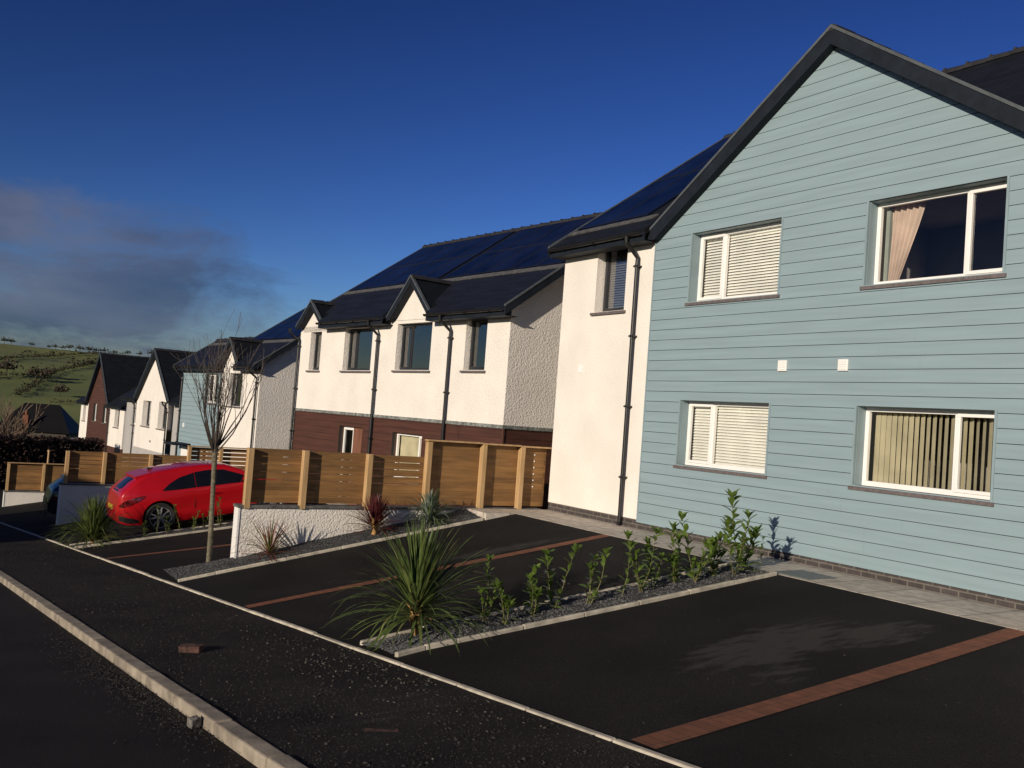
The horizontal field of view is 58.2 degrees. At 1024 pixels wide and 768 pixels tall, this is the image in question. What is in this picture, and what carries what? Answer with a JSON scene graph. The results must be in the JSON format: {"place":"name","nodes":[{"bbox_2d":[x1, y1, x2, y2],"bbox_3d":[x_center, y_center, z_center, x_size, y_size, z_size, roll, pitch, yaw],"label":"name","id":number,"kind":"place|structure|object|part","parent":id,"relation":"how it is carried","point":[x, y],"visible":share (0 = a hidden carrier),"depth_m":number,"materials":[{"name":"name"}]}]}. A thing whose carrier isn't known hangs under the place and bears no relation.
{"place":"outdoors","nodes":[
{"label":"outdoors","id":0,"kind":"place"},
{"bbox_2d":[0,490,44,506],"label":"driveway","id":1,"kind":"structure","parent":0,"point":[1,496],"depth_m":45.58,"materials":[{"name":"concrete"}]},
{"bbox_2d":[118,348,194,466],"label":"white gable house","id":2,"kind":"structure","parent":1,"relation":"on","point":[152,399],"depth_m":43.91,"materials":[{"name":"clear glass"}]},
{"bbox_2d":[130,402,136,425],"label":"window","id":3,"kind":"structure","parent":2,"relation":"in","point":[135,402],"depth_m":47.78,"materials":[{"name":"white plastic"}]},
{"bbox_2d":[140,401,171,441],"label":"window","id":4,"kind":"structure","parent":2,"relation":"in","point":[168,433],"depth_m":45.11,"materials":[{"name":"white glass"}]},
{"bbox_2d":[155,402,173,445],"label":"window","id":5,"kind":"structure","parent":2,"relation":"in","point":[166,404],"depth_m":43.03,"materials":[{"name":"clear glass"}]},
{"bbox_2d":[0,501,56,530],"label":"driveway","id":6,"kind":"structure","parent":0,"point":[28,516],"depth_m":30.73,"materials":[{"name":"black asphalt"}]},
{"bbox_2d":[43,473,114,513],"bbox_3d":[-12.811,3.562,30.093,4.432,1.478,2.156,1,0,-33],"label":"dark hatchback","id":7,"kind":"object","parent":6,"relation":"on","point":[50,499],"visible":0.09,"depth_m":28.52,"materials":[{"name":"blue paint"}]},
{"bbox_3d":[-14.311,3.120,29.120,0.560,0.344,1.400,1,0,-33],"label":"rear window","id":8,"kind":"part","parent":7,"relation":"part of","materials":[{"name":"blue glass"}]},
{"bbox_2d":[164,301,328,465],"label":"blue white house","id":9,"kind":"structure","parent":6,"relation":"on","point":[265,421],"depth_m":32.76,"materials":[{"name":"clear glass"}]},
{"bbox_2d":[180,446,187,455],"bbox_3d":[-13.007,3.420,36.516,0.100,1.880,0.900,6,-3,-38],"label":"door","id":10,"kind":"structure","parent":9,"relation":"in","point":[184,449],"depth_m":36.57,"materials":[{"name":"white plastic"}]},
{"bbox_2d":[206,374,218,404],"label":"window","id":11,"kind":"structure","parent":9,"relation":"in","point":[215,380],"depth_m":35.10,"materials":[{"name":"white plastic"}]},
{"bbox_2d":[227,374,241,407],"bbox_3d":[-9.927,0.239,33.182,0.267,1.242,1.370,6,-3,-38],"label":"window","id":12,"kind":"structure","parent":9,"relation":"in","point":[237,401],"depth_m":33.35,"materials":[{"name":"grey glass"}]},
{"bbox_2d":[0,343,143,450],"bbox_3d":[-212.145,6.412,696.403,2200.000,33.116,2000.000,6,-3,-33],"label":"terrain","id":13,"kind":"structure","parent":0,"point":[77,381],"depth_m":329.89,"materials":[{"name":"green plant"}]},
{"bbox_2d":[0,358,22,375],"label":"hillside tree","id":14,"kind":"object","parent":13,"relation":"on","point":[6,365],"visible":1,"depth_m":325.22,"materials":[{"name":"green plant"}]},
{"bbox_2d":[0,419,43,436],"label":"bare tree","id":15,"kind":"object","parent":13,"relation":"on","point":[18,427],"visible":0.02,"depth_m":85.94,"materials":[{"name":"brown plant"}]},
{"bbox_2d":[2,490,44,506],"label":"retaining wall","id":16,"kind":"structure","parent":13,"relation":"on","point":[14,497],"depth_m":36.38,"materials":[{"name":"stone"}]},
{"bbox_2d":[5,462,143,492],"bbox_3d":[-17.222,3.916,37.840,6.300,1.168,0.165,6,-3,-33],"label":"timber fence","id":17,"kind":"object","parent":16,"relation":"on","point":[43,474],"visible":0.33,"depth_m":36.66,"materials":[{"name":"brown wood"}]},
{"bbox_2d":[0,389,51,436],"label":"bare tree","id":18,"kind":"object","parent":13,"relation":"on","point":[18,430],"visible":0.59,"depth_m":80.82,"materials":[{"name":"brown plant"}]},
{"bbox_2d":[10,369,56,394],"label":"hedgerow","id":19,"kind":"object","parent":13,"relation":"on","point":[32,384],"visible":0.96,"depth_m":298.48,"materials":[{"name":"plant"}]},
{"bbox_2d":[22,366,45,378],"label":"hillside tree","id":20,"kind":"object","parent":13,"relation":"on","point":[32,372],"visible":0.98,"depth_m":320.66,"materials":[{"name":"green plant"}]},
{"bbox_2d":[0,403,78,437],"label":"bungalow","id":21,"kind":"object","parent":13,"relation":"on","point":[57,420],"visible":0.5,"depth_m":128.73,"materials":[{"name":"tile"}]},
{"bbox_2d":[36,366,55,378],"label":"hillside tree","id":22,"kind":"object","parent":13,"relation":"on","point":[49,371],"visible":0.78,"depth_m":333.53,"materials":[{"name":"green plant"}]},
{"bbox_2d":[0,357,97,375],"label":"hedgerow","id":23,"kind":"object","parent":13,"relation":"on","point":[80,364],"visible":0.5,"depth_m":372.52,"materials":[{"name":"green plant"}]},
{"bbox_2d":[0,433,106,489],"bbox_3d":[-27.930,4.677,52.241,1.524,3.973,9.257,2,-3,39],"label":"beech hedge","id":24,"kind":"object","parent":13,"relation":"on","point":[15,448],"visible":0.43,"depth_m":52.62,"materials":[{"name":"brown plant"}]},
{"bbox_2d":[49,383,69,396],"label":"hillside tree","id":25,"kind":"object","parent":13,"relation":"on","point":[59,389],"visible":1,"depth_m":288.73,"materials":[{"name":"green plant"}]},
{"bbox_2d":[50,398,75,402],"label":"hedgerow","id":26,"kind":"object","parent":13,"relation":"on","point":[62,401],"visible":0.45,"depth_m":269.39,"materials":[{"name":"plant"}]},
{"bbox_2d":[0,349,127,359],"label":"hedgerow","id":27,"kind":"object","parent":13,"relation":"on","point":[38,355],"visible":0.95,"depth_m":437.53,"materials":[{"name":"green plant"}]},
{"bbox_2d":[56,482,113,524],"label":"retaining wall","id":28,"kind":"structure","parent":13,"relation":"on","point":[72,492],"depth_m":25.54,"materials":[{"name":"stone"}]},
{"bbox_2d":[63,445,282,483],"bbox_3d":[-9.743,2.426,27.121,6.238,1.238,0.165,6,-3,-33],"label":"timber fence","id":29,"kind":"object","parent":28,"relation":"on","point":[112,473],"visible":0.41,"depth_m":26.25,"materials":[{"name":"brown wood"}]},
{"bbox_2d":[230,503,539,557],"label":"retaining wall","id":30,"kind":"structure","parent":13,"relation":"on","point":[310,522],"depth_m":15.49,"materials":[{"name":"stone"}]},
{"bbox_2d":[242,439,551,509],"bbox_3d":[-1.809,1.631,16.642,6.038,1.288,0.165,6,-3,-33],"label":"timber fence","id":31,"kind":"object","parent":30,"relation":"on","point":[446,474],"visible":0.86,"depth_m":16.64,"materials":[{"name":"brown wood"}]},
{"bbox_2d":[75,353,149,465],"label":"brown gable house","id":32,"kind":"structure","parent":0,"point":[103,405],"depth_m":61.29,"materials":[{"name":"paint"}]},
{"bbox_2d":[0,582,257,767],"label":"road","id":33,"kind":"structure","parent":0,"point":[45,722],"depth_m":6.51,"materials":[{"name":"black asphalt"}]},
{"bbox_2d":[26,616,237,767],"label":"gutter grit","id":34,"kind":"object","parent":33,"relation":"on","point":[142,693],"visible":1,"depth_m":7.31,"materials":[{"name":"gravel"}]},
{"bbox_2d":[0,570,307,767],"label":"kerb","id":35,"kind":"structure","parent":33,"relation":"on","point":[252,748],"depth_m":7.00,"materials":[{"name":"concrete"}]},
{"bbox_2d":[187,715,200,728],"bbox_3d":[-2.157,2.292,6.246,0.064,0.065,0.080,8,3,37],"label":"concrete lump","id":36,"kind":"object","parent":33,"relation":"on","point":[194,721],"visible":1,"depth_m":6.22,"materials":[{"name":"grey concrete"}]},
{"bbox_2d":[27,503,325,578],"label":"driveway","id":37,"kind":"structure","parent":0,"point":[157,564],"depth_m":19.16,"materials":[{"name":"black asphalt"}]},
{"bbox_2d":[70,522,232,544],"bbox_3d":[-7.093,3.414,21.891,6.195,1.011,0.083,6,-3,-33],"label":"bed edging","id":38,"kind":"object","parent":37,"relation":"on","point":[155,532],"visible":0.16,"depth_m":21.19,"materials":[{"name":"concrete"}]},
{"bbox_2d":[70,523,232,546],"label":"gravel mulch","id":39,"kind":"object","parent":37,"relation":"on","point":[148,535],"visible":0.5,"depth_m":20.98,"materials":[{"name":"gravel"}]},
{"bbox_2d":[41,492,140,548],"bbox_3d":[-9.164,2.960,20.133,2.137,1.171,2.143,6,-3,-33],"label":"grass palm","id":40,"kind":"object","parent":39,"relation":"on","point":[92,526],"depth_m":20.04,"materials":[{"name":"green plant"}]},
{"bbox_2d":[141,520,148,536],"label":"laurel shrub","id":41,"kind":"object","parent":39,"relation":"on","point":[143,527],"visible":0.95,"depth_m":20.71,"materials":[{"name":"green plant"}]},
{"bbox_2d":[154,506,161,531],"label":"laurel shrub","id":42,"kind":"object","parent":39,"relation":"on","point":[158,518],"visible":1,"depth_m":20.81,"materials":[{"name":"green plant"}]},
{"bbox_2d":[164,517,171,532],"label":"laurel shrub","id":43,"kind":"object","parent":39,"relation":"on","point":[167,530],"visible":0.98,"depth_m":21.05,"materials":[{"name":"green plant"}]},
{"bbox_2d":[173,504,181,528],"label":"laurel shrub","id":44,"kind":"object","parent":39,"relation":"on","point":[177,518],"visible":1,"depth_m":21.21,"materials":[{"name":"green plant"}]},
{"bbox_2d":[192,511,199,530],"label":"laurel shrub","id":45,"kind":"object","parent":39,"relation":"on","point":[195,522],"visible":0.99,"depth_m":21.23,"materials":[{"name":"green plant"}]},
{"bbox_2d":[201,507,209,528],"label":"laurel shrub","id":46,"kind":"object","parent":39,"relation":"on","point":[202,514],"visible":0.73,"depth_m":21.44,"materials":[{"name":"green plant"}]},
{"bbox_2d":[216,497,223,525],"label":"laurel shrub","id":47,"kind":"object","parent":39,"relation":"on","point":[220,519],"visible":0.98,"depth_m":21.64,"materials":[{"name":"green plant"}]},
{"bbox_2d":[74,526,232,548],"bbox_3d":[-6.715,3.391,21.311,6.194,0.958,0.067,6,-3,-33],"label":"bed edging","id":48,"kind":"object","parent":37,"relation":"on","point":[137,539],"visible":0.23,"depth_m":20.45,"materials":[{"name":"concrete"}]},
{"bbox_2d":[107,544,230,558],"bbox_3d":[-5.144,3.273,19.179,6.102,0.611,0.200,6,-3,-33],"label":"block paving line","id":49,"kind":"object","parent":37,"relation":"on","point":[169,551],"visible":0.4,"depth_m":18.11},
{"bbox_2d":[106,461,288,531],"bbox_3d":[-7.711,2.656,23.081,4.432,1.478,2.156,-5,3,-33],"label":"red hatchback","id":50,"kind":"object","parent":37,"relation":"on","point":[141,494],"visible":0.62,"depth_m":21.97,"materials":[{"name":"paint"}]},
{"bbox_3d":[-9.238,2.369,22.092,0.560,0.344,1.400,-5,3,-33],"label":"rear window","id":51,"kind":"part","parent":50,"relation":"part of","materials":[{"name":"blue glass"}]},
{"bbox_3d":[-7.958,2.338,21.938,0.765,0.345,0.152,-5,3,-33],"label":"quarter window","id":52,"kind":"part","parent":50,"relation":"part of","materials":[{"name":"black glass"}]},
{"bbox_3d":[-7.069,2.257,22.524,1.340,0.383,0.158,-5,3,-33],"label":"side window","id":53,"kind":"part","parent":50,"relation":"part of","materials":[{"name":"black glass"}]},
{"bbox_2d":[173,310,274,561],"bbox_3d":[-4.814,1.003,15.073,2.004,4.482,1.664,3,-3,31],"label":"bare tree","id":54,"kind":"object","parent":37,"relation":"on","point":[215,441],"visible":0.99,"depth_m":14.85,"materials":[{"name":"brown plant"}]},
{"bbox_2d":[287,210,605,509],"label":"white brown house","id":55,"kind":"structure","parent":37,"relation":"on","point":[455,340],"depth_m":22.44,"materials":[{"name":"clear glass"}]},
{"bbox_2d":[305,331,372,371],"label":"window","id":56,"kind":"structure","parent":55,"relation":"in","point":[365,348],"depth_m":26.28,"materials":[{"name":"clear glass"}]},
{"bbox_2d":[340,426,353,496],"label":"window","id":57,"kind":"structure","parent":55,"relation":"in","point":[348,431],"depth_m":25.84,"materials":[{"name":"white plastic"}]},
{"bbox_2d":[348,427,362,504],"bbox_3d":[-4.059,2.194,24.218,0.060,2.100,0.650,6,-3,-38],"label":"door","id":58,"kind":"structure","parent":55,"relation":"in","point":[357,435],"depth_m":24.30,"materials":[{"name":"brown plastic"}]},
{"bbox_2d":[339,326,431,372],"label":"window","id":59,"kind":"structure","parent":55,"relation":"in","point":[423,335],"depth_m":24.07,"materials":[{"name":"black glass"}]},
{"bbox_2d":[394,433,421,484],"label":"window","id":60,"kind":"structure","parent":55,"relation":"in","point":[407,444],"depth_m":22.55,"materials":[{"name":"white plastic"}]},
{"bbox_2d":[391,322,487,372],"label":"window","id":61,"kind":"structure","parent":55,"relation":"in","point":[480,339],"depth_m":21.85,"materials":[{"name":"black glass"}]},
{"bbox_2d":[459,319,487,372],"bbox_3d":[-0.747,-0.849,20.363,0.266,1.222,0.910,6,-3,-38],"label":"window","id":62,"kind":"structure","parent":55,"relation":"in","point":[474,322],"depth_m":20.65,"materials":[{"name":"grey plastic"}]},
{"bbox_2d":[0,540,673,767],"bbox_3d":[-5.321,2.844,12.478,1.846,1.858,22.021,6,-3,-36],"label":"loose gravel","id":63,"kind":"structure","parent":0,"point":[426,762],"depth_m":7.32,"materials":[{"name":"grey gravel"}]},
{"bbox_2d":[0,523,682,767],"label":"pavement","id":64,"kind":"structure","parent":0,"point":[280,676],"depth_m":7.25,"materials":[{"name":"black asphalt"}]},
{"bbox_2d":[178,643,203,652],"bbox_3d":[-2.988,2.460,8.563,0.211,0.065,0.106,1,2,5],"label":"broken brick","id":65,"kind":"object","parent":64,"relation":"on","point":[190,648],"visible":1,"depth_m":8.52,"materials":[{"name":"red brick"}]},
{"bbox_2d":[0,522,700,767],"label":"edging","id":66,"kind":"object","parent":64,"relation":"on","point":[663,757],"visible":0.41,"depth_m":7.63,"materials":[{"name":"concrete"}]},
{"bbox_2d":[364,728,398,731],"bbox_3d":[-0.854,2.296,6.017,0.232,0.053,0.106,1,2,-3],"label":"sunken brick","id":67,"kind":"object","parent":64,"relation":"on","point":[383,730],"visible":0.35,"depth_m":6.03,"materials":[{"name":"red brick"}]},
{"bbox_2d":[0,0,1023,356],"label":"sky","id":68,"kind":"structure","parent":0,"point":[169,169],"materials":[{"name":"blue"}]},
{"bbox_2d":[164,514,1023,767],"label":"driveway","id":69,"kind":"structure","parent":0,"point":[767,638],"depth_m":8.31,"materials":[{"name":"black asphalt"}]},
{"bbox_2d":[164,509,481,580],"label":"gravel mulch","id":70,"kind":"object","parent":69,"relation":"on","point":[210,564],"visible":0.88,"depth_m":14.88,"materials":[{"name":"gravel"}]},
{"bbox_2d":[221,517,306,561],"bbox_3d":[-3.885,2.432,14.867,1.451,0.716,1.447,6,-3,-33],"label":"red cordyline","id":71,"kind":"object","parent":70,"relation":"on","point":[270,548],"visible":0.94,"depth_m":14.83,"materials":[{"name":"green plant"}]},
{"bbox_2d":[345,493,403,536],"bbox_3d":[-2.370,2.228,15.844,1.197,0.744,1.270,6,-3,-33],"label":"purple cordyline","id":72,"kind":"object","parent":70,"relation":"on","point":[376,508],"visible":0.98,"depth_m":15.79,"materials":[{"name":"red plant"}]},
{"bbox_2d":[402,489,453,524],"bbox_3d":[-1.470,2.141,16.410,1.086,0.606,1.163,3,-2,23],"label":"silver astelia","id":73,"kind":"object","parent":70,"relation":"on","point":[429,507],"visible":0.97,"depth_m":16.34,"materials":[{"name":"green plant"}]},
{"bbox_2d":[178,518,483,581],"bbox_3d":[-2.788,2.755,15.253,5.190,1.126,0.086,6,-3,-30],"label":"bed edging","id":74,"kind":"object","parent":69,"relation":"on","point":[312,553],"visible":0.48,"depth_m":14.97,"materials":[{"name":"concrete"}]},
{"bbox_2d":[246,534,608,607],"bbox_3d":[-0.901,2.600,13.074,5.720,0.869,0.220,6,-3,-33],"label":"block paving line","id":75,"kind":"object","parent":69,"relation":"on","point":[462,564],"visible":0.76,"depth_m":13.14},
{"bbox_2d":[467,508,515,519],"bbox_3d":[-0.392,2.415,17.045,0.640,0.128,0.700,6,-3,-33],"label":"slab landing","id":76,"kind":"object","parent":69,"relation":"on","point":[486,514],"visible":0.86,"depth_m":16.81,"materials":[{"name":"concrete"}]},
{"bbox_2d":[360,562,734,644],"bbox_3d":[0.727,2.532,10.731,5.504,0.749,0.089,6,-3,-36],"label":"bed edging","id":77,"kind":"object","parent":69,"relation":"on","point":[495,613],"visible":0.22,"depth_m":10.26,"materials":[{"name":"concrete"}]},
{"bbox_2d":[361,564,769,653],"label":"gravel mulch","id":78,"kind":"object","parent":69,"relation":"on","point":[401,642],"visible":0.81,"depth_m":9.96,"materials":[{"name":"gravel"}]},
{"bbox_2d":[319,517,502,654],"bbox_3d":[-0.964,1.960,9.297,1.814,1.241,1.881,6,-3,-33],"label":"cordyline palm","id":79,"kind":"object","parent":78,"relation":"on","point":[420,584],"visible":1,"depth_m":9.22,"materials":[{"name":"green plant"}]},
{"bbox_2d":[472,554,503,622],"bbox_3d":[-0.295,2.194,9.774,0.368,0.717,0.366,6,-3,-33],"label":"laurel shrub","id":80,"kind":"object","parent":78,"relation":"on","point":[488,598],"visible":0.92,"depth_m":9.76,"materials":[{"name":"green plant"}]},
{"bbox_2d":[494,578,518,624],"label":"laurel shrub","id":81,"kind":"object","parent":78,"relation":"on","point":[508,602],"visible":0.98,"depth_m":9.61,"materials":[{"name":"green plant"}]},
{"bbox_2d":[521,563,542,616],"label":"laurel shrub","id":82,"kind":"object","parent":78,"relation":"on","point":[535,594],"visible":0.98,"depth_m":9.93,"materials":[{"name":"green plant"}]},
{"bbox_2d":[536,543,581,608],"bbox_3d":[0.508,2.147,10.270,0.505,0.770,0.280,4,-2,9],"label":"laurel shrub","id":83,"kind":"object","parent":78,"relation":"on","point":[575,548],"visible":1,"depth_m":10.24,"materials":[{"name":"green plant"}]},
{"bbox_2d":[578,547,611,603],"bbox_3d":[0.951,2.181,10.435,0.315,0.686,0.271,6,-3,-33],"label":"laurel shrub","id":84,"kind":"object","parent":78,"relation":"on","point":[592,573],"visible":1,"depth_m":10.44,"materials":[{"name":"green plant"}]},
{"bbox_2d":[617,541,638,595],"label":"laurel shrub","id":85,"kind":"object","parent":78,"relation":"on","point":[629,544],"visible":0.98,"depth_m":10.71,"materials":[{"name":"green plant"}]},
{"bbox_2d":[624,526,665,591],"bbox_3d":[1.529,2.068,10.768,0.346,0.848,0.471,6,-3,-33],"label":"laurel shrub","id":86,"kind":"object","parent":78,"relation":"on","point":[628,533],"visible":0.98,"depth_m":10.79,"materials":[{"name":"green plant"}]},
{"bbox_2d":[641,536,668,587],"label":"laurel shrub","id":87,"kind":"object","parent":78,"relation":"on","point":[648,555],"visible":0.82,"depth_m":11.13,"materials":[{"name":"green plant"}]},
{"bbox_2d":[661,521,685,583],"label":"laurel shrub","id":88,"kind":"object","parent":78,"relation":"on","point":[673,560],"visible":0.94,"depth_m":11.27,"materials":[{"name":"green plant"}]},
{"bbox_2d":[676,511,719,582],"bbox_3d":[2.299,2.042,11.411,0.608,0.880,0.398,4,-2,16],"label":"laurel shrub","id":89,"kind":"object","parent":78,"relation":"on","point":[710,547],"visible":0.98,"depth_m":11.40,"materials":[{"name":"green plant"}]},
{"bbox_2d":[702,525,735,575],"bbox_3d":[2.568,2.110,11.634,0.503,0.717,0.410,6,-3,-33],"label":"laurel shrub","id":90,"kind":"object","parent":78,"relation":"on","point":[716,539],"visible":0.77,"depth_m":11.62,"materials":[{"name":"green plant"}]},
{"bbox_2d":[720,509,757,575],"bbox_3d":[2.822,2.012,11.577,0.580,0.891,0.433,6,-3,-33],"label":"laurel shrub","id":91,"kind":"object","parent":78,"relation":"on","point":[743,539],"visible":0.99,"depth_m":11.59,"materials":[{"name":"green plant"}]},
{"bbox_2d":[724,488,761,570],"bbox_3d":[2.973,1.900,11.882,0.625,1.101,0.336,5,-2,-16],"label":"laurel shrub","id":92,"kind":"object","parent":78,"relation":"on","point":[754,533],"visible":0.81,"depth_m":11.88,"materials":[{"name":"green plant"}]},
{"bbox_2d":[395,572,776,656],"bbox_3d":[1.130,2.512,10.148,5.464,0.687,0.093,6,-3,-36],"label":"bed edging","id":93,"kind":"object","parent":69,"relation":"on","point":[438,644],"visible":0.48,"depth_m":9.80,"materials":[{"name":"concrete"}]},
{"bbox_2d":[631,628,1023,748],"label":"block paving line","id":94,"kind":"object","parent":69,"relation":"on","point":[679,733],"visible":1,"depth_m":7.02,"materials":[{"name":"red brick"}]},
{"bbox_2d":[499,509,1023,630],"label":"slab path","id":95,"kind":"structure","parent":0,"point":[976,610],"depth_m":11.59,"materials":[{"name":"concrete"}]},
{"bbox_2d":[547,23,1023,610],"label":"teal house","id":96,"kind":"structure","parent":95,"relation":"on","point":[793,307],"depth_m":13.17,"materials":[{"name":"wood"}]},
{"bbox_2d":[590,235,647,315],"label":"window","id":97,"kind":"structure","parent":96,"relation":"in","point":[616,261],"depth_m":17.47,"materials":[{"name":"black glass"}]},
{"bbox_2d":[673,401,768,478],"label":"window","id":98,"kind":"structure","parent":96,"relation":"in","point":[720,435],"depth_m":14.69,"materials":[{"name":"white plastic"}]},
{"bbox_2d":[685,221,781,305],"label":"window","id":99,"kind":"structure","parent":96,"relation":"in","point":[744,262],"depth_m":14.88,"materials":[{"name":"white plastic"}]},
{"bbox_2d":[848,407,995,506],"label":"window","id":100,"kind":"structure","parent":96,"relation":"in","point":[940,452],"depth_m":12.03,"materials":[{"name":"white plastic"}]},
{"bbox_2d":[859,181,1006,289],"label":"window","id":101,"kind":"structure","parent":96,"relation":"in","point":[956,233],"depth_m":12.86,"materials":[{"name":"white plastic"}]},
{"bbox_2d":[772,570,836,579],"bbox_3d":[3.776,2.472,11.868,0.580,0.032,0.560,6,-3,-33],"label":"drain cover","id":102,"kind":"object","parent":95,"relation":"on","point":[804,574],"visible":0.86,"depth_m":11.83,"materials":[{"name":"metal"}]},
{"bbox_2d":[758,536,766,558],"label":"laurel shrub","id":103,"kind":"object","parent":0,"point":[761,553],"visible":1,"depth_m":12.96,"materials":[{"name":"green plant"}]}
]}

